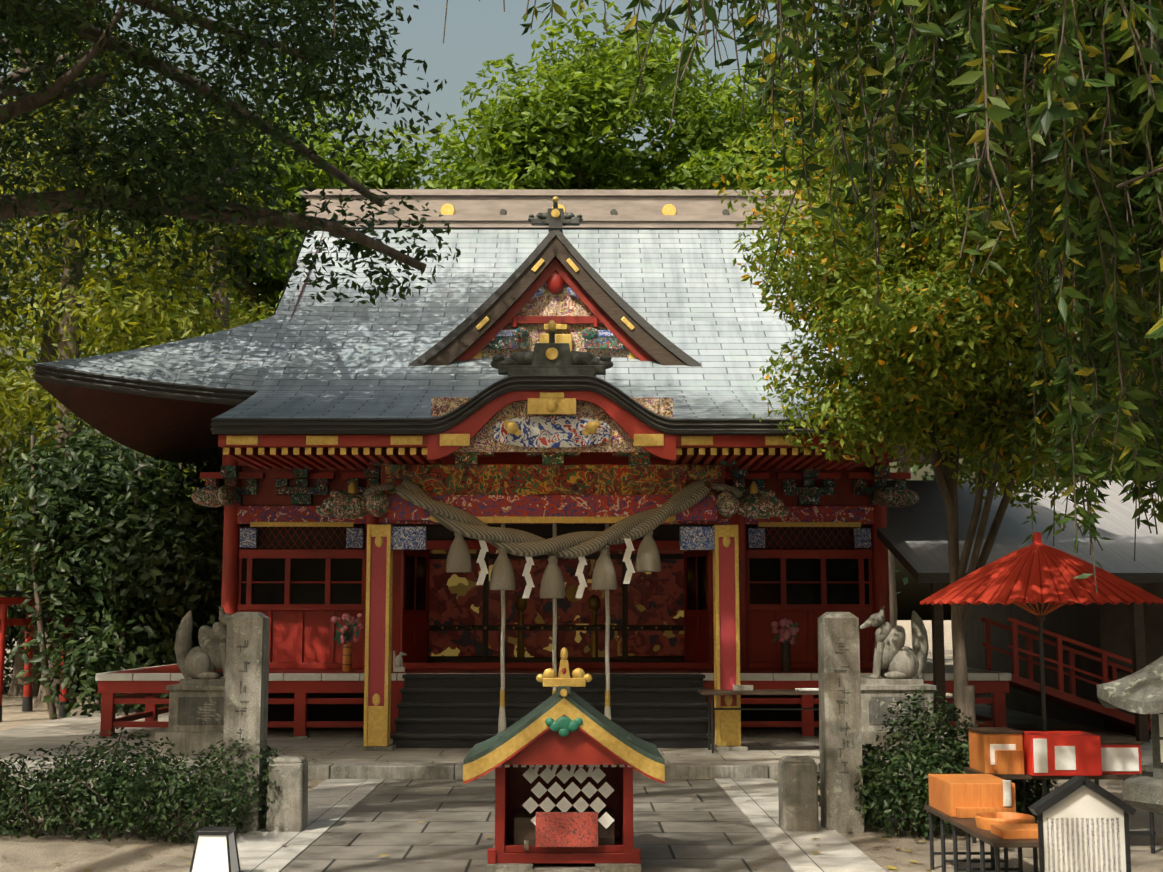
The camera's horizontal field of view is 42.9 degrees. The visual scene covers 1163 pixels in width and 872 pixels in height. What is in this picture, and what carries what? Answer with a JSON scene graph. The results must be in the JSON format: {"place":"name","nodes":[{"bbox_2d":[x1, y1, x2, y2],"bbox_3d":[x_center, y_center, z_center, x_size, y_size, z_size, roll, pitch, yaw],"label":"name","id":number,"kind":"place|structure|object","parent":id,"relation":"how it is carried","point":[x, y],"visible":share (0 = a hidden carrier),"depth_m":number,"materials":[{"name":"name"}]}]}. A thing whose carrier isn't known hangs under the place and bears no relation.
{"place":"outdoors","nodes":[
{"label":"outdoors","id":0,"kind":"place"},
{"bbox_2d":[0,1,223,707],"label":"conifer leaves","id":1,"kind":"object","parent":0,"point":[121,312],"depth_m":26.76,"materials":[{"name":"green plant"}]},
{"bbox_2d":[0,0,460,342],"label":"tree","id":2,"kind":"object","parent":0,"point":[199,179],"depth_m":15.15,"materials":[{"name":"green plant"}]},
{"bbox_2d":[16,55,463,357],"bbox_3d":[-8.427,-1.595,40.956,12.845,16.502,12.445,-6,-9,41],"label":"tree","id":3,"kind":"object","parent":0,"point":[372,171],"depth_m":38.66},
{"bbox_2d":[281,779,793,871],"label":"path paving","id":4,"kind":"structure","parent":0,"point":[386,819],"depth_m":11.02,"materials":[{"name":"grey stone"}]},
{"bbox_2d":[463,647,664,871],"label":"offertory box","id":5,"kind":"object","parent":4,"relation":"on","point":[566,726],"visible":1,"depth_m":9.16,"materials":[{"name":"wood"}]},
{"bbox_2d":[522,765,614,828],"bbox_3d":[-0.082,2.263,9.306,0.581,0.411,0.020,0,-7,0],"label":"checkered lattice","id":6,"kind":"object","parent":5,"relation":"attached to","point":[572,790],"visible":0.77,"depth_m":9.31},
{"bbox_2d":[0,0,1107,619],"label":"sky","id":7,"kind":"structure","parent":0,"point":[477,32],"materials":[{"name":"grey"}]},
{"bbox_2d":[0,620,1162,871],"bbox_3d":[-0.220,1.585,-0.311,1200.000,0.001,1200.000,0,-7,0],"label":"ground","id":8,"kind":"structure","parent":0,"point":[52,852],"depth_m":10.42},
{"bbox_2d":[0,229,36,587],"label":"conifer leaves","id":9,"kind":"object","parent":8,"relation":"on","point":[27,364],"visible":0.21,"depth_m":28.20,"materials":[{"name":"green plant"}]},
{"bbox_2d":[0,594,48,711],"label":"torii","id":10,"kind":"object","parent":8,"relation":"on","point":[27,702],"visible":0.27,"depth_m":25.23,"materials":[{"name":"paint"}]},
{"bbox_2d":[0,591,83,721],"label":"torii","id":11,"kind":"object","parent":8,"relation":"on","point":[5,622],"visible":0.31,"depth_m":23.03,"materials":[{"name":"paint"}]},
{"bbox_2d":[0,32,175,695],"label":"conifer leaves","id":12,"kind":"object","parent":8,"relation":"on","point":[86,276],"depth_m":31.29,"materials":[{"name":"green plant"}]},
{"bbox_2d":[0,412,224,718],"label":"understorey leaves","id":13,"kind":"object","parent":8,"relation":"on","point":[174,578],"visible":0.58,"depth_m":22.85,"materials":[{"name":"green plant"}]},
{"bbox_2d":[31,435,222,719],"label":"tree trunks","id":14,"kind":"object","parent":8,"relation":"on","point":[48,690],"visible":0.1,"depth_m":23.26,"materials":[{"name":"brown plant"}]},
{"bbox_2d":[0,727,284,844],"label":"shrub","id":15,"kind":"object","parent":8,"relation":"on","point":[117,793],"depth_m":10.73,"materials":[{"name":"green plant"}]},
{"bbox_2d":[3,107,282,557],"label":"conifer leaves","id":16,"kind":"object","parent":8,"relation":"on","point":[164,264],"depth_m":30.84,"materials":[{"name":"green plant"}]},
{"bbox_2d":[144,683,276,755],"bbox_3d":[-4.042,3.159,16.197,1.250,0.870,1.000,0,-7,0],"label":"statue pedestal","id":17,"kind":"object","parent":8,"relation":"on","point":[196,719],"visible":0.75,"depth_m":15.89,"materials":[{"name":"stone"}]},
{"bbox_2d":[175,606,231,684],"bbox_3d":[-4.100,2.305,16.301,0.755,0.851,0.340,0,-7,0],"label":"fox statue","id":18,"kind":"object","parent":17,"relation":"on","point":[203,662],"visible":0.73,"depth_m":16.21,"materials":[{"name":"stone"}]},
{"bbox_2d":[222,612,269,832],"bbox_3d":[-2.561,2.171,11.289,0.280,1.645,0.282,0,-7,0],"label":"gate post","id":19,"kind":"object","parent":8,"relation":"on","point":[246,680],"visible":0.83,"depth_m":11.19,"materials":[{"name":"stone"}]},
{"bbox_2d":[188,778,885,871],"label":"path border stones","id":20,"kind":"object","parent":8,"relation":"on","point":[755,801],"visible":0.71,"depth_m":10.82,"materials":[{"name":"grey stone"}]},
{"bbox_2d":[189,827,243,871],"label":"floor lantern","id":21,"kind":"object","parent":20,"relation":"on","point":[215,849],"visible":1,"depth_m":8.99,"materials":[{"name":"white paper"}]},
{"bbox_2d":[266,756,307,831],"bbox_3d":[-2.220,2.707,11.176,0.270,0.552,0.260,0,-7,0],"label":"gate post","id":22,"kind":"object","parent":20,"relation":"on","point":[287,811],"visible":0.88,"depth_m":11.05,"materials":[{"name":"stone"}]},
{"bbox_2d":[778,756,818,830],"bbox_3d":[1.639,2.710,11.199,0.270,0.552,0.260,0,-7,0],"label":"gate post","id":23,"kind":"object","parent":20,"relation":"on","point":[798,792],"visible":0.94,"depth_m":11.08,"materials":[{"name":"stone"}]},
{"bbox_2d":[0,693,1152,780],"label":"stone terrace","id":24,"kind":"structure","parent":8,"relation":"on","point":[347,762],"depth_m":16.23,"materials":[{"name":"grey stone"}]},
{"bbox_2d":[218,391,884,750],"bbox_3d":[-0.329,1.684,17.595,7.120,3.862,4.230,0,-7,0],"label":"shrine porch","id":25,"kind":"object","parent":24,"relation":"on","point":[552,429],"visible":0.92,"depth_m":16.58,"materials":[{"name":"red wood"}]},
{"bbox_2d":[363,478,741,597],"bbox_3d":[-0.323,1.163,16.736,4.313,1.343,0.585,0,-7,0],"label":"shimenawa rope","id":26,"kind":"object","parent":25,"relation":"attached to","point":[459,523],"visible":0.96,"depth_m":16.51,"materials":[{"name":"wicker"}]},
{"bbox_2d":[476,538,634,597],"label":"paper streamers","id":27,"kind":"object","parent":26,"relation":"hanging from","point":[530,563],"visible":0.94,"depth_m":16.49,"materials":[{"name":"white paper"}]},
{"bbox_2d":[498,523,610,733],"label":"bell ropes","id":28,"kind":"object","parent":25,"relation":"hanging from","point":[502,720],"visible":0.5,"depth_m":16.79,"materials":[{"name":"beige fabric"}]},
{"bbox_2d":[95,451,1010,747],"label":"shrine hall","id":29,"kind":"structure","parent":24,"relation":"on","point":[293,567],"depth_m":19.80,"materials":[{"name":"red wood"}]},
{"bbox_2d":[393,651,406,671],"bbox_3d":[-2.280,2.828,18.565,0.172,0.260,0.100,0,-7,0],"label":"fox statue","id":30,"kind":"object","parent":29,"relation":"on","point":[398,663],"visible":1,"depth_m":18.54,"materials":[{"name":"grey stone"}]},
{"bbox_2d":[33,189,1043,463],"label":"roof","id":31,"kind":"structure","parent":29,"relation":"on","point":[707,333],"depth_m":19.46,"materials":[{"name":"grey tile"}]},
{"bbox_2d":[387,196,728,376],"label":"roof ornaments","id":32,"kind":"object","parent":31,"relation":"on","point":[551,354],"visible":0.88,"depth_m":18.98,"materials":[{"name":"gold metal"}]},
{"bbox_2d":[331,613,798,671],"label":"flower arrangements","id":33,"kind":"object","parent":29,"relation":"on","point":[785,635],"visible":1,"depth_m":18.66,"materials":[{"name":"pink plant"}]},
{"bbox_2d":[698,689,818,752],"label":"folding table","id":34,"kind":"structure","parent":24,"relation":"on","point":[709,692],"depth_m":16.06,"materials":[{"name":"brown wood"}]},
{"bbox_2d":[0,233,1162,594],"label":"woodland belt leaves","id":35,"kind":"object","parent":8,"relation":"on","point":[932,477],"depth_m":51.63,"materials":[{"name":"green plant"}]},
{"bbox_2d":[2,746,1162,870],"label":"fallen leaves litter","id":36,"kind":"object","parent":8,"relation":"on","point":[815,852],"visible":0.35,"depth_m":10.63,"materials":[{"name":"brown plant"}]},
{"bbox_2d":[818,612,863,832],"bbox_3d":[1.979,2.174,11.316,0.280,1.645,0.282,0,-7,0],"label":"gate post","id":37,"kind":"object","parent":8,"relation":"on","point":[840,733],"visible":1,"depth_m":11.19,"materials":[{"name":"stone"}]},
{"bbox_2d":[861,683,957,755],"bbox_3d":[3.398,3.165,16.242,1.250,0.870,1.000,0,-7,0],"label":"statue pedestal","id":38,"kind":"object","parent":8,"relation":"on","point":[876,704],"visible":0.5,"depth_m":15.95,"materials":[{"name":"stone"}]},
{"bbox_2d":[860,606,928,684],"bbox_3d":[3.457,2.311,16.347,0.755,0.851,0.340,0,-7,0],"label":"fox statue","id":39,"kind":"object","parent":38,"relation":"on","point":[898,660],"visible":1,"depth_m":16.26,"materials":[{"name":"stone"}]},
{"bbox_2d":[707,5,1162,756],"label":"tree","id":40,"kind":"object","parent":8,"relation":"on","point":[939,331],"depth_m":14.68,"materials":[{"name":"green plant"}]},
{"bbox_2d":[817,689,1057,837],"bbox_3d":[2.663,2.479,11.266,1.713,1.051,1.484,0,-7,0],"label":"shrub","id":41,"kind":"object","parent":8,"relation":"on","point":[923,759],"depth_m":11.03,"materials":[{"name":"green plant"}]},
{"bbox_2d":[924,805,1038,871],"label":"table","id":42,"kind":"object","parent":8,"relation":"on","point":[968,826],"visible":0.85,"depth_m":8.88,"materials":[{"name":"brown wood"}]},
{"bbox_2d":[928,774,1037,838],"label":"wooden boxes","id":43,"kind":"object","parent":42,"relation":"on","point":[987,801],"visible":0.96,"depth_m":9.00,"materials":[{"name":"orange wood"}]},
{"bbox_2d":[877,480,1162,741],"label":"office building","id":44,"kind":"structure","parent":8,"relation":"on","point":[913,538],"depth_m":19.73,"materials":[{"name":"grey wood"}]},
{"bbox_2d":[1011,532,1070,790],"bbox_3d":[3.451,1.844,11.064,1.004,2.240,0.994,0,-7,0],"label":"parasol frame","id":45,"kind":"object","parent":8,"relation":"on","point":[1040,613],"visible":0.33,"depth_m":11.08,"materials":[{"name":"black paint"}]},
{"bbox_2d":[920,544,1162,604],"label":"red parasol","id":46,"kind":"object","parent":45,"relation":"on","point":[1039,573],"visible":1,"depth_m":10.69,"materials":[{"name":"paper"}]},
{"bbox_2d":[964,767,1155,853],"bbox_3d":[3.364,2.623,10.390,1.200,0.530,0.550,0,-7,0],"label":"table","id":47,"kind":"object","parent":8,"relation":"on","point":[1151,832],"visible":0.31,"depth_m":10.15,"materials":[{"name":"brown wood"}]},
{"bbox_2d":[967,727,1141,775],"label":"boxes","id":48,"kind":"object","parent":47,"relation":"on","point":[997,750],"depth_m":10.20,"materials":[{"name":"red wood"}]},
{"bbox_2d":[1054,746,1075,769],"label":"omikuji labels","id":49,"kind":"object","parent":48,"relation":"attached to","point":[1065,758],"visible":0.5,"depth_m":10.11,"materials":[{"name":"white paper"}]},
{"bbox_2d":[961,213,1162,512],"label":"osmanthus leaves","id":50,"kind":"object","parent":8,"relation":"on","point":[1118,466],"visible":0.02,"depth_m":15.33,"materials":[{"name":"green plant"}]},
{"bbox_2d":[980,617,1150,735],"bbox_3d":[6.438,3.106,18.787,2.364,1.602,1.300,0,-7,0],"label":"stair railing","id":51,"kind":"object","parent":8,"relation":"on","point":[1072,700],"depth_m":18.24,"materials":[{"name":"red paint"}]},
{"bbox_2d":[1028,775,1136,871],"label":"notice board","id":52,"kind":"object","parent":8,"relation":"on","point":[1083,824],"visible":1,"depth_m":7.02,"materials":[{"name":"white wood"}]},
{"bbox_2d":[1097,656,1162,815],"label":"stone lantern","id":53,"kind":"object","parent":8,"relation":"on","point":[1140,691],"visible":1,"depth_m":6.23,"materials":[{"name":"grey stone"}]},
{"bbox_2d":[415,0,779,189],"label":"tree","id":54,"kind":"object","parent":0,"point":[581,98],"depth_m":36.49,"materials":[{"name":"green plant"}]},
{"bbox_2d":[334,0,1162,592],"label":"weeping cherry","id":55,"kind":"object","parent":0,"point":[1052,112],"depth_m":7.77,"materials":[{"name":"green plant"}]},
{"bbox_2d":[733,685,818,690],"bbox_3d":[2.179,2.772,16.283,1.035,0.056,0.274,0,-7,0],"label":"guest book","id":56,"kind":"object","parent":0,"point":[742,687],"visible":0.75,"depth_m":16.20,"materials":[{"name":"white paper"}]},
{"bbox_2d":[668,12,1017,626],"bbox_3d":[7.255,-1.841,36.564,11.062,15.925,10.546,-7,-10,43],"label":"tree","id":57,"kind":"object","parent":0,"point":[687,177],"depth_m":35.18,"materials":[{"name":"green plant"}]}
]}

